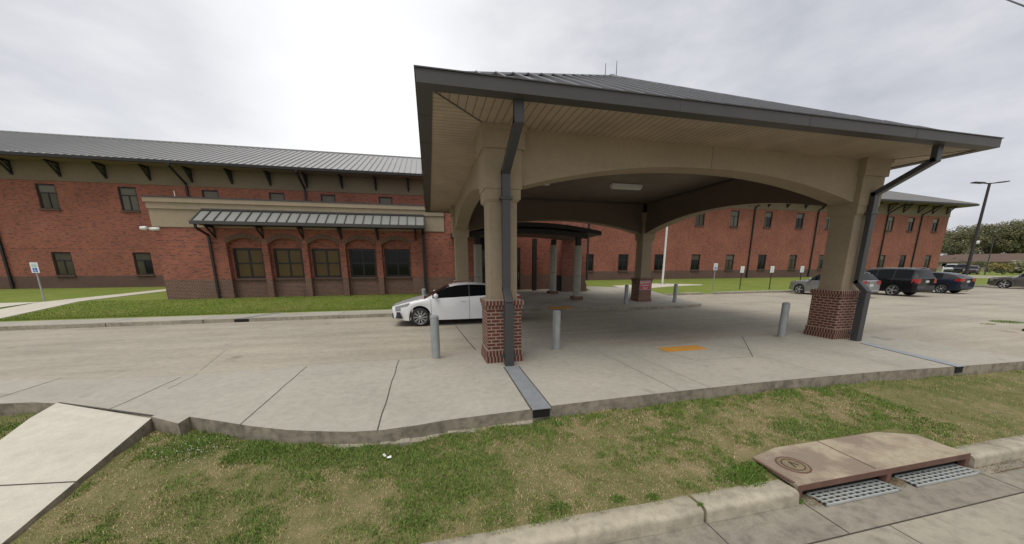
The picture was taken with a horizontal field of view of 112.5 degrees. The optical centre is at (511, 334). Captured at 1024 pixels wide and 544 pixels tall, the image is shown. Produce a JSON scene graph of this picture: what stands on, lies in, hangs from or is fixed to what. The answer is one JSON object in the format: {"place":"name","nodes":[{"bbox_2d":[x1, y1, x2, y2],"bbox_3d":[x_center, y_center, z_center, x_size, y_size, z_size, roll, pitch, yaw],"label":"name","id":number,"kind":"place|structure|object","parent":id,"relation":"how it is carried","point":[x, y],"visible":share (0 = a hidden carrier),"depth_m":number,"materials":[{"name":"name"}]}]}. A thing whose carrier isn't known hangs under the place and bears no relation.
{"place":"outdoors","nodes":[
{"label":"outdoors","id":0,"kind":"place"},
{"bbox_2d":[0,302,36,306],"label":"side apron","id":1,"kind":"object","parent":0,"point":[8,304],"visible":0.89,"depth_m":16.50,"materials":[{"name":"concrete"}]},
{"bbox_2d":[0,402,153,543],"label":"sidewalk","id":2,"kind":"structure","parent":0,"point":[54,455],"depth_m":4.30,"materials":[{"name":"concrete"}]},
{"bbox_2d":[0,289,165,318],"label":"garden path","id":3,"kind":"structure","parent":0,"point":[18,310],"depth_m":16.50,"materials":[{"name":"concrete"}]},
{"bbox_2d":[0,309,430,330],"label":"walk","id":4,"kind":"structure","parent":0,"point":[76,323],"depth_m":14.06,"materials":[{"name":"concrete"}]},
{"bbox_2d":[234,312,283,321],"bbox_3d":[-11.114,-0.795,15.068,0.577,0.150,1.976,2,12,12],"label":"drain cover","id":5,"kind":"object","parent":4,"relation":"on","point":[240,320],"visible":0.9,"depth_m":14.27,"materials":[{"name":"grey metal"}]},
{"bbox_2d":[0,277,982,321],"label":"lawn","id":6,"kind":"structure","parent":0,"point":[704,287],"depth_m":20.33,"materials":[{"name":"green plant"}]},
{"bbox_2d":[29,262,45,301],"bbox_3d":[-23.484,-2.548,16.995,0.300,2.080,0.068,-3,12,-13],"label":"parking sign","id":7,"kind":"object","parent":6,"relation":"on","point":[34,267],"visible":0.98,"depth_m":16.86,"materials":[{"name":"white metal"}]},
{"bbox_2d":[140,192,587,299],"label":"brick wing","id":8,"kind":"structure","parent":6,"relation":"on","point":[249,261],"depth_m":19.56,"materials":[{"name":"red brick"}]},
{"bbox_2d":[139,226,159,230],"bbox_3d":[-18.162,-5.363,17.221,0.780,0.210,0.380,-3,12,-13],"label":"security light","id":9,"kind":"object","parent":8,"relation":"attached to","point":[150,228],"visible":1,"depth_m":17.10,"materials":[{"name":"white paint"}]},
{"bbox_2d":[233,248,265,280],"bbox_3d":[-14.567,-3.906,19.018,1.600,1.780,0.280,-3,12,-13],"label":"window","id":10,"kind":"structure","parent":8,"relation":"in","point":[249,262],"depth_m":19.07,"materials":[{"name":"brown glass"}]},
{"bbox_2d":[274,249,304,280],"bbox_3d":[-12.660,-4.004,19.459,1.600,1.780,0.280,-3,12,-13],"label":"window","id":11,"kind":"structure","parent":8,"relation":"in","point":[289,262],"depth_m":19.52,"materials":[{"name":"brown glass"}]},
{"bbox_2d":[188,208,426,297],"bbox_3d":[-10.525,-4.459,18.927,11.300,4.630,1.118,-3,12,-13],"label":"awning","id":12,"kind":"object","parent":8,"relation":"attached to","point":[206,218],"visible":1,"depth_m":18.39,"materials":[{"name":"metal"}]},
{"bbox_2d":[312,249,342,279],"bbox_3d":[-10.753,-4.102,19.900,1.600,1.780,0.280,-3,12,-13],"label":"window","id":13,"kind":"structure","parent":8,"relation":"in","point":[327,263],"depth_m":19.97,"materials":[{"name":"brown glass"}]},
{"bbox_2d":[349,249,377,279],"bbox_3d":[-8.845,-4.200,20.341,1.600,1.780,0.280,-3,12,-13],"label":"window","id":14,"kind":"structure","parent":8,"relation":"in","point":[362,261],"depth_m":20.41,"materials":[{"name":"black glass"}]},
{"bbox_2d":[384,249,411,278],"bbox_3d":[-6.938,-4.298,20.783,1.600,1.780,0.280,-3,12,-13],"label":"window","id":15,"kind":"structure","parent":8,"relation":"in","point":[397,261],"depth_m":20.85,"materials":[{"name":"black glass"}]},
{"bbox_2d":[482,249,484,282],"bbox_3d":[-1.708,-4.111,21.961,0.930,2.780,0.113,-3,12,-13],"label":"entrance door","id":16,"kind":"structure","parent":8,"relation":"in","point":[483,250],"depth_m":21.90,"materials":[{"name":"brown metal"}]},
{"bbox_2d":[517,247,519,289],"bbox_3d":[0.107,-4.739,24.484,1.000,2.980,0.113,-3,12,-13],"label":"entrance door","id":17,"kind":"structure","parent":8,"relation":"in","point":[518,248],"depth_m":24.58,"materials":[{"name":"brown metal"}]},
{"bbox_2d":[0,130,979,288],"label":"hospital building","id":18,"kind":"structure","parent":6,"relation":"on","point":[74,212],"depth_m":27.48,"materials":[{"name":"red brick"}]},
{"bbox_2d":[36,184,60,210],"bbox_3d":[-33.315,-9.893,24.547,1.160,1.780,0.280,-3,12,-13],"label":"window","id":19,"kind":"structure","parent":18,"relation":"in","point":[47,193],"depth_m":24.61,"materials":[{"name":"grey glass"}]},
{"bbox_2d":[52,252,76,276],"bbox_3d":[-33.395,-5.255,25.477,1.200,1.760,0.280,-3,12,-13],"label":"window","id":20,"kind":"structure","parent":18,"relation":"in","point":[64,265],"depth_m":25.53,"materials":[{"name":"grey glass"}]},
{"bbox_2d":[118,187,140,212],"bbox_3d":[-28.693,-10.130,25.616,1.160,1.780,0.280,-3,12,-13],"label":"window","id":21,"kind":"structure","parent":18,"relation":"in","point":[128,195],"depth_m":25.68,"materials":[{"name":"grey glass"}]},
{"bbox_2d":[133,253,154,275],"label":"window","id":22,"kind":"structure","parent":18,"relation":"in","point":[143,261],"depth_m":26.65,"materials":[{"name":"grey glass"}]},
{"bbox_2d":[202,190,218,197],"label":"window","id":23,"kind":"structure","parent":18,"relation":"in","point":[206,193],"depth_m":26.76,"materials":[{"name":"grey glass"}]},
{"bbox_2d":[269,193,284,199],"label":"window","id":24,"kind":"structure","parent":18,"relation":"in","point":[273,196],"depth_m":27.80,"materials":[{"name":"grey glass"}]},
{"bbox_2d":[321,195,335,201],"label":"window","id":25,"kind":"structure","parent":18,"relation":"in","point":[330,198],"depth_m":28.66,"materials":[{"name":"grey glass"}]},
{"bbox_2d":[379,197,392,203],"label":"window","id":26,"kind":"structure","parent":18,"relation":"in","point":[387,200],"depth_m":29.68,"materials":[{"name":"grey glass"}]},
{"bbox_2d":[586,254,593,271],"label":"window","id":27,"kind":"structure","parent":18,"relation":"in","point":[590,259],"depth_m":35.13,"materials":[{"name":"black glass"}]},
{"bbox_2d":[617,254,627,271],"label":"window","id":28,"kind":"structure","parent":18,"relation":"in","point":[622,258],"depth_m":35.97,"materials":[{"name":"black glass"}]},
{"bbox_2d":[654,254,663,270],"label":"window","id":29,"kind":"structure","parent":18,"relation":"in","point":[658,262],"depth_m":36.93,"materials":[{"name":"black glass"}]},
{"bbox_2d":[690,255,699,270],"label":"window","id":30,"kind":"structure","parent":18,"relation":"in","point":[695,259],"depth_m":37.98,"materials":[{"name":"black glass"}]},
{"bbox_2d":[695,213,704,226],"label":"window","id":31,"kind":"structure","parent":18,"relation":"in","point":[699,222],"depth_m":37.09,"materials":[{"name":"grey glass"}]},
{"bbox_2d":[724,255,733,270],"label":"window","id":32,"kind":"structure","parent":18,"relation":"in","point":[729,258],"depth_m":39.01,"materials":[{"name":"grey glass"}]},
{"bbox_2d":[730,211,738,227],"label":"window","id":33,"kind":"structure","parent":18,"relation":"in","point":[734,214],"depth_m":38.05,"materials":[{"name":"grey glass"}]},
{"bbox_2d":[757,255,765,269],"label":"window","id":34,"kind":"structure","parent":18,"relation":"in","point":[761,259],"depth_m":40.03,"materials":[{"name":"black glass"}]},
{"bbox_2d":[763,212,772,227],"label":"window","id":35,"kind":"structure","parent":18,"relation":"in","point":[768,215],"depth_m":39.08,"materials":[{"name":"grey glass"}]},
{"bbox_2d":[787,255,796,269],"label":"window","id":36,"kind":"structure","parent":18,"relation":"in","point":[792,259],"depth_m":41.05,"materials":[{"name":"grey glass"}]},
{"bbox_2d":[795,213,803,228],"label":"window","id":37,"kind":"structure","parent":18,"relation":"in","point":[799,220],"depth_m":40.12,"materials":[{"name":"grey glass"}]},
{"bbox_2d":[817,255,823,269],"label":"window","id":38,"kind":"structure","parent":18,"relation":"in","point":[820,261],"depth_m":42.04,"materials":[{"name":"grey glass"}]},
{"bbox_2d":[824,217,829,229],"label":"window","id":39,"kind":"structure","parent":18,"relation":"in","point":[827,219],"depth_m":41.15,"materials":[{"name":"grey glass"}]},
{"bbox_2d":[876,255,884,268],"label":"window","id":40,"kind":"structure","parent":18,"relation":"in","point":[882,258],"depth_m":44.35,"materials":[{"name":"grey glass"}]},
{"bbox_2d":[886,217,893,230],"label":"window","id":41,"kind":"structure","parent":18,"relation":"in","point":[890,222],"depth_m":43.42,"materials":[{"name":"grey glass"}]},
{"bbox_2d":[898,255,905,267],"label":"window","id":42,"kind":"structure","parent":18,"relation":"in","point":[902,258],"depth_m":45.19,"materials":[{"name":"black glass"}]},
{"bbox_2d":[906,217,914,231],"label":"window","id":43,"kind":"structure","parent":18,"relation":"in","point":[911,220],"depth_m":44.24,"materials":[{"name":"grey glass"}]},
{"bbox_2d":[923,255,930,268],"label":"window","id":44,"kind":"structure","parent":18,"relation":"in","point":[927,258],"depth_m":46.25,"materials":[{"name":"grey glass"}]},
{"bbox_2d":[931,218,938,232],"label":"window","id":45,"kind":"structure","parent":18,"relation":"in","point":[935,221],"depth_m":45.28,"materials":[{"name":"grey glass"}]},
{"bbox_2d":[712,263,717,288],"bbox_3d":[16.853,-4.824,28.484,0.360,2.250,0.068,-3,12,-13],"label":"parking sign","id":46,"kind":"object","parent":6,"relation":"on","point":[715,266],"visible":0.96,"depth_m":28.32,"materials":[{"name":"white metal"}]},
{"bbox_2d":[739,266,744,289],"bbox_3d":[19.035,-4.685,28.414,0.370,2.030,0.060,-3,12,-13],"label":"parking sign","id":47,"kind":"object","parent":6,"relation":"on","point":[742,269],"visible":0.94,"depth_m":28.27,"materials":[{"name":"white metal"}]},
{"bbox_2d":[769,266,774,288],"bbox_3d":[21.657,-4.727,28.620,0.380,2.050,0.060,-3,12,-13],"label":"parking sign","id":48,"kind":"object","parent":6,"relation":"on","point":[772,270],"visible":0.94,"depth_m":28.48,"materials":[{"name":"white metal"}]},
{"bbox_2d":[0,287,1023,448],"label":"driveway","id":49,"kind":"structure","parent":0,"point":[125,352],"depth_m":10.22,"materials":[{"name":"concrete"}]},
{"bbox_2d":[392,282,520,325],"bbox_3d":[-2.224,-1.350,13.893,4.940,1.609,2.184,-3,12,-13],"label":"parked car","id":50,"kind":"object","parent":49,"relation":"on","point":[456,300],"visible":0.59,"depth_m":12.98,"materials":[{"name":"white paint"}]},
{"bbox_2d":[19,296,1007,366],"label":"driveway joint lines","id":51,"kind":"object","parent":49,"relation":"on","point":[564,323],"visible":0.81,"depth_m":11.93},
{"bbox_2d":[414,64,1003,365],"bbox_3d":[3.610,-5.245,13.200,13.650,9.430,13.510,-3,12,-13],"label":"drive through canopy","id":52,"kind":"object","parent":49,"relation":"on","point":[499,151],"visible":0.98,"depth_m":7.99,"materials":[{"name":"beige paint"}]},
{"bbox_2d":[610,183,641,189],"bbox_3d":[4.761,-6.176,14.258,1.360,0.180,0.240,-3,12,-13],"label":"strip light","id":53,"kind":"object","parent":52,"relation":"attached to","point":[625,186],"visible":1,"depth_m":14.15,"materials":[{"name":"white paint"}]},
{"bbox_2d":[639,281,650,289],"bbox_3d":[7.560,-2.816,19.412,0.670,0.520,0.039,-3,12,-13],"label":"parking sign","id":54,"kind":"object","parent":52,"relation":"attached to","point":[644,285],"visible":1,"depth_m":19.39,"materials":[{"name":"red metal"}]},
{"bbox_2d":[789,272,880,293],"bbox_3d":[23.409,-3.789,25.119,2.140,1.730,4.922,-3,12,-13],"label":"parked car","id":55,"kind":"object","parent":49,"relation":"on","point":[872,282],"visible":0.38,"depth_m":25.34,"materials":[{"name":"silver paint"}]},
{"bbox_2d":[665,285,1023,295],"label":"lot kerb","id":56,"kind":"structure","parent":49,"relation":"on","point":[736,292],"depth_m":27.20,"materials":[{"name":"concrete"}]},
{"bbox_2d":[866,268,936,295],"bbox_3d":[28.034,-4.130,26.063,2.300,1.984,5.262,-3,12,-13],"label":"parked car","id":57,"kind":"object","parent":49,"relation":"on","point":[905,281],"visible":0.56,"depth_m":24.08,"materials":[{"name":"paint"}]},
{"bbox_2d":[932,272,975,292],"bbox_3d":[33.781,-4.333,27.830,2.100,1.627,4.492,-3,12,-13],"label":"parked car","id":58,"kind":"object","parent":49,"relation":"on","point":[952,282],"visible":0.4,"depth_m":26.02,"materials":[{"name":"blue paint"}]},
{"bbox_2d":[960,181,1009,291],"bbox_3d":[36.798,-7.670,27.152,2.306,8.455,0.591,1,12,7],"label":"street lamp","id":59,"kind":"object","parent":49,"relation":"on","point":[967,268],"visible":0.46,"depth_m":26.93,"materials":[{"name":"metal"}]},
{"bbox_2d":[987,273,1023,287],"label":"parked car","id":60,"kind":"object","parent":49,"relation":"on","point":[1011,281],"visible":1,"depth_m":31.21,"materials":[{"name":"paint"}]},
{"bbox_2d":[0,370,1023,543],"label":"verge lawn","id":61,"kind":"structure","parent":0,"point":[750,453],"depth_m":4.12,"materials":[{"name":"plant"}]},
{"bbox_2d":[0,320,1023,534],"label":"weeds","id":62,"kind":"object","parent":61,"relation":"on","point":[747,470],"visible":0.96,"depth_m":4.33,"materials":[{"name":"green plant"}]},
{"bbox_2d":[122,399,1015,536],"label":"clover flowers","id":63,"kind":"object","parent":61,"relation":"on","point":[237,449],"visible":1,"depth_m":4.49,"materials":[{"name":"plant"}]},
{"bbox_2d":[752,432,979,506],"bbox_3d":[4.649,1.802,4.573,2.955,0.433,0.888,-3,12,-13],"label":"storm drain","id":64,"kind":"object","parent":61,"relation":"on","point":[866,465],"visible":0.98,"depth_m":4.42,"materials":[{"name":"concrete"}]},
{"bbox_2d":[0,333,1023,431],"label":"pavement","id":65,"kind":"structure","parent":0,"point":[366,396],"depth_m":6.59,"materials":[{"name":"concrete"}]},
{"bbox_2d":[430,315,442,359],"bbox_3d":[-1.817,0.070,8.093,0.320,1.108,0.320,-3,12,-13],"label":"bollard","id":66,"kind":"object","parent":65,"relation":"on","point":[435,336],"visible":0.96,"depth_m":8.01,"materials":[{"name":"metal"}]},
{"bbox_2d":[504,366,551,417],"bbox_3d":[0.225,0.986,6.432,0.356,0.156,2.333,-3,12,-12],"label":"drain cover","id":67,"kind":"object","parent":65,"relation":"on","point":[537,402],"visible":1,"depth_m":5.97,"materials":[{"name":"grey metal"}]},
{"bbox_2d":[550,310,561,350],"bbox_3d":[1.155,-0.105,8.891,0.320,1.108,0.320,-3,12,-13],"label":"bollard","id":68,"kind":"object","parent":65,"relation":"on","point":[556,330],"visible":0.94,"depth_m":8.81,"materials":[{"name":"metal"}]},
{"bbox_2d":[658,345,706,351],"bbox_3d":[4.510,0.356,9.062,1.220,0.030,0.420,-3,12,-13],"label":"warning mat","id":69,"kind":"object","parent":65,"relation":"on","point":[681,348],"visible":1,"depth_m":9.03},
{"bbox_2d":[775,302,790,336],"bbox_3d":[8.309,-0.454,10.454,0.320,1.108,0.320,-3,12,-13],"label":"bollard","id":70,"kind":"object","parent":65,"relation":"on","point":[784,316],"visible":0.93,"depth_m":10.39,"materials":[{"name":"metal"}]},
{"bbox_2d":[861,342,963,372],"bbox_3d":[9.791,0.518,8.532,0.344,0.156,2.365,1,12,5],"label":"drain cover","id":71,"kind":"object","parent":65,"relation":"on","point":[958,368],"visible":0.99,"depth_m":8.10,"materials":[{"name":"grey metal"}]},
{"bbox_2d":[0,0,1023,255],"label":"sky","id":72,"kind":"structure","parent":0,"point":[315,75],"materials":[{"name":"white"}]},
{"bbox_2d":[517,286,701,311],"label":"entrance pavement","id":73,"kind":"structure","parent":0,"point":[610,298],"depth_m":19.41,"materials":[{"name":"concrete"}]},
{"bbox_2d":[451,222,601,299],"bbox_3d":[0.667,-4.257,20.390,8.200,4.320,3.530,-3,12,-13],"label":"entrance canopy","id":74,"kind":"object","parent":73,"relation":"on","point":[555,232],"visible":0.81,"depth_m":19.28,"materials":[{"name":"brown metal"}]},
{"bbox_2d":[548,306,572,308],"bbox_3d":[2.433,-1.403,17.389,1.200,0.035,0.620,-3,12,-13],"label":"warning mat","id":75,"kind":"object","parent":73,"relation":"on","point":[559,307],"visible":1,"depth_m":17.30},
{"bbox_2d":[624,285,628,304],"bbox_3d":[6.209,-2.173,18.574,0.320,1.108,0.320,-3,12,-13],"label":"bollard","id":76,"kind":"object","parent":73,"relation":"on","point":[626,295],"visible":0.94,"depth_m":18.50,"materials":[{"name":"metal"}]},
{"bbox_2d":[673,284,677,302],"bbox_3d":[9.224,-2.338,19.322,0.320,1.108,0.320,-3,12,-13],"label":"bollard","id":77,"kind":"object","parent":73,"relation":"on","point":[675,293],"visible":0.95,"depth_m":19.25,"materials":[{"name":"metal"}]},
{"bbox_2d":[615,283,700,287],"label":"flagpole walk","id":78,"kind":"structure","parent":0,"point":[656,285],"depth_m":30.87,"materials":[{"name":"concrete"}]},
{"bbox_2d":[659,227,667,283],"bbox_3d":[14.094,-9.961,31.054,0.600,10.640,0.591,-3,12,-13],"label":"flagpole","id":79,"kind":"object","parent":78,"relation":"on","point":[663,268],"visible":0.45,"depth_m":31.57,"materials":[{"name":"white metal"}]},
{"bbox_2d":[812,461,1023,543],"bbox_3d":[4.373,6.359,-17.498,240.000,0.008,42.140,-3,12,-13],"label":"street","id":80,"kind":"structure","parent":0,"point":[999,521],"depth_m":3.57,"materials":[{"name":"concrete"}]},
{"bbox_2d":[609,458,1023,543],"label":"street gutter","id":81,"kind":"object","parent":80,"relation":"on","point":[805,523],"visible":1,"depth_m":3.77,"materials":[{"name":"concrete"}]},
{"bbox_2d":[421,435,1023,543],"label":"street kerb","id":82,"kind":"structure","parent":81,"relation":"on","point":[613,525],"depth_m":3.59,"materials":[{"name":"concrete"}]},
{"bbox_2d":[706,450,1023,532],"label":"straw debris","id":83,"kind":"object","parent":81,"relation":"on","point":[901,481],"visible":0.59,"depth_m":4.28,"materials":[{"name":"beige plant"}]},
{"bbox_2d":[936,271,1023,284],"bbox_3d":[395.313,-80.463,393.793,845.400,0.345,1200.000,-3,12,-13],"label":"lawn","id":84,"kind":"structure","parent":0,"point":[983,281],"depth_m":56.74,"materials":[{"name":"green plant"}]},
{"bbox_2d":[942,264,956,271],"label":"parked car","id":85,"kind":"object","parent":84,"relation":"on","point":[948,268],"visible":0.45,"depth_m":68.06,"materials":[{"name":"white paint"}]},
{"bbox_2d":[941,236,965,254],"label":"oak tree","id":86,"kind":"object","parent":84,"relation":"on","point":[942,252],"visible":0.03,"depth_m":115.25,"materials":[{"name":"green plant"}]},
{"bbox_2d":[944,227,966,237],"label":"oak tree","id":87,"kind":"object","parent":84,"relation":"on","point":[948,233],"visible":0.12,"depth_m":126.04,"materials":[{"name":"green plant"}]},
{"bbox_2d":[951,264,971,273],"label":"parked car","id":88,"kind":"object","parent":84,"relation":"on","point":[957,268],"visible":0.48,"depth_m":64.18,"materials":[{"name":"paint"}]},
{"bbox_2d":[941,233,995,254],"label":"oak tree","id":89,"kind":"object","parent":84,"relation":"on","point":[950,245],"visible":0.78,"depth_m":106.45,"materials":[{"name":"green plant"}]},
{"bbox_2d":[962,266,980,273],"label":"parked car","id":90,"kind":"object","parent":84,"relation":"on","point":[975,269],"visible":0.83,"depth_m":61.95,"materials":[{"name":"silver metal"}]},
{"bbox_2d":[945,229,1003,251],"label":"oak tree","id":91,"kind":"object","parent":84,"relation":"on","point":[977,247],"visible":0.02,"depth_m":113.27,"materials":[{"name":"green plant"}]},
{"bbox_2d":[956,259,994,267],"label":"shrub","id":92,"kind":"object","parent":84,"relation":"on","point":[981,263],"visible":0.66,"depth_m":79.60,"materials":[{"name":"green plant"}]},
{"bbox_2d":[951,223,1000,231],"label":"oak tree","id":93,"kind":"object","parent":84,"relation":"on","point":[965,228],"visible":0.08,"depth_m":130.93,"materials":[{"name":"green plant"}]},
{"bbox_2d":[936,253,1023,270],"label":"house","id":94,"kind":"structure","parent":84,"relation":"on","point":[995,258],"depth_m":85.27,"materials":[{"name":"brown"}]},
{"bbox_2d":[952,221,1023,253],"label":"oak tree","id":95,"kind":"object","parent":84,"relation":"on","point":[996,230],"visible":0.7,"depth_m":104.86,"materials":[{"name":"green plant"}]},
{"bbox_2d":[984,237,994,274],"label":"street lamp","id":96,"kind":"object","parent":84,"relation":"on","point":[989,256],"visible":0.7,"depth_m":58.52,"materials":[{"name":"grey metal"}]},
{"bbox_2d":[987,262,1008,272],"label":"shrub","id":97,"kind":"object","parent":84,"relation":"on","point":[997,265],"visible":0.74,"depth_m":67.96,"materials":[{"name":"green plant"}]},
{"bbox_2d":[978,248,1022,253],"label":"oak tree","id":98,"kind":"object","parent":84,"relation":"on","point":[997,252],"visible":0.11,"depth_m":115.70,"materials":[{"name":"green plant"}]},
{"bbox_2d":[984,268,1023,273],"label":"shrub","id":99,"kind":"object","parent":84,"relation":"on","point":[1005,270],"visible":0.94,"depth_m":60.69,"materials":[{"name":"green plant"}]},
{"bbox_2d":[987,224,1023,253],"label":"oak tree","id":100,"kind":"object","parent":84,"relation":"on","point":[1009,249],"visible":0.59,"depth_m":102.39,"materials":[{"name":"green plant"}]},
{"bbox_2d":[994,261,1023,269],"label":"shrub","id":101,"kind":"object","parent":84,"relation":"on","point":[1010,266],"visible":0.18,"depth_m":66.60,"materials":[{"name":"green plant"}]},
{"bbox_2d":[1006,236,1023,252],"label":"oak tree","id":102,"kind":"object","parent":84,"relation":"on","point":[1021,250],"visible":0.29,"depth_m":102.70,"materials":[{"name":"green plant"}]},
{"bbox_2d":[1007,219,1023,252],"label":"oak tree","id":103,"kind":"object","parent":84,"relation":"on","point":[1019,222],"visible":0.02,"depth_m":112.91,"materials":[{"name":"green plant"}]},
{"bbox_2d":[1008,259,1023,270],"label":"shrub","id":104,"kind":"object","parent":84,"relation":"on","point":[1020,265],"visible":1,"depth_m":59.06,"materials":[{"name":"green plant"}]},
{"bbox_2d":[969,275,1008,276],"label":"street","id":105,"kind":"structure","parent":0,"point":[986,276],"depth_m":52.31,"materials":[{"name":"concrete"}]},
{"bbox_2d":[1007,0,1023,6],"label":"overhead wire","id":106,"kind":"object","parent":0,"point":[1017,3],"visible":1,"depth_m":6.52,"materials":[{"name":"black plastic"}]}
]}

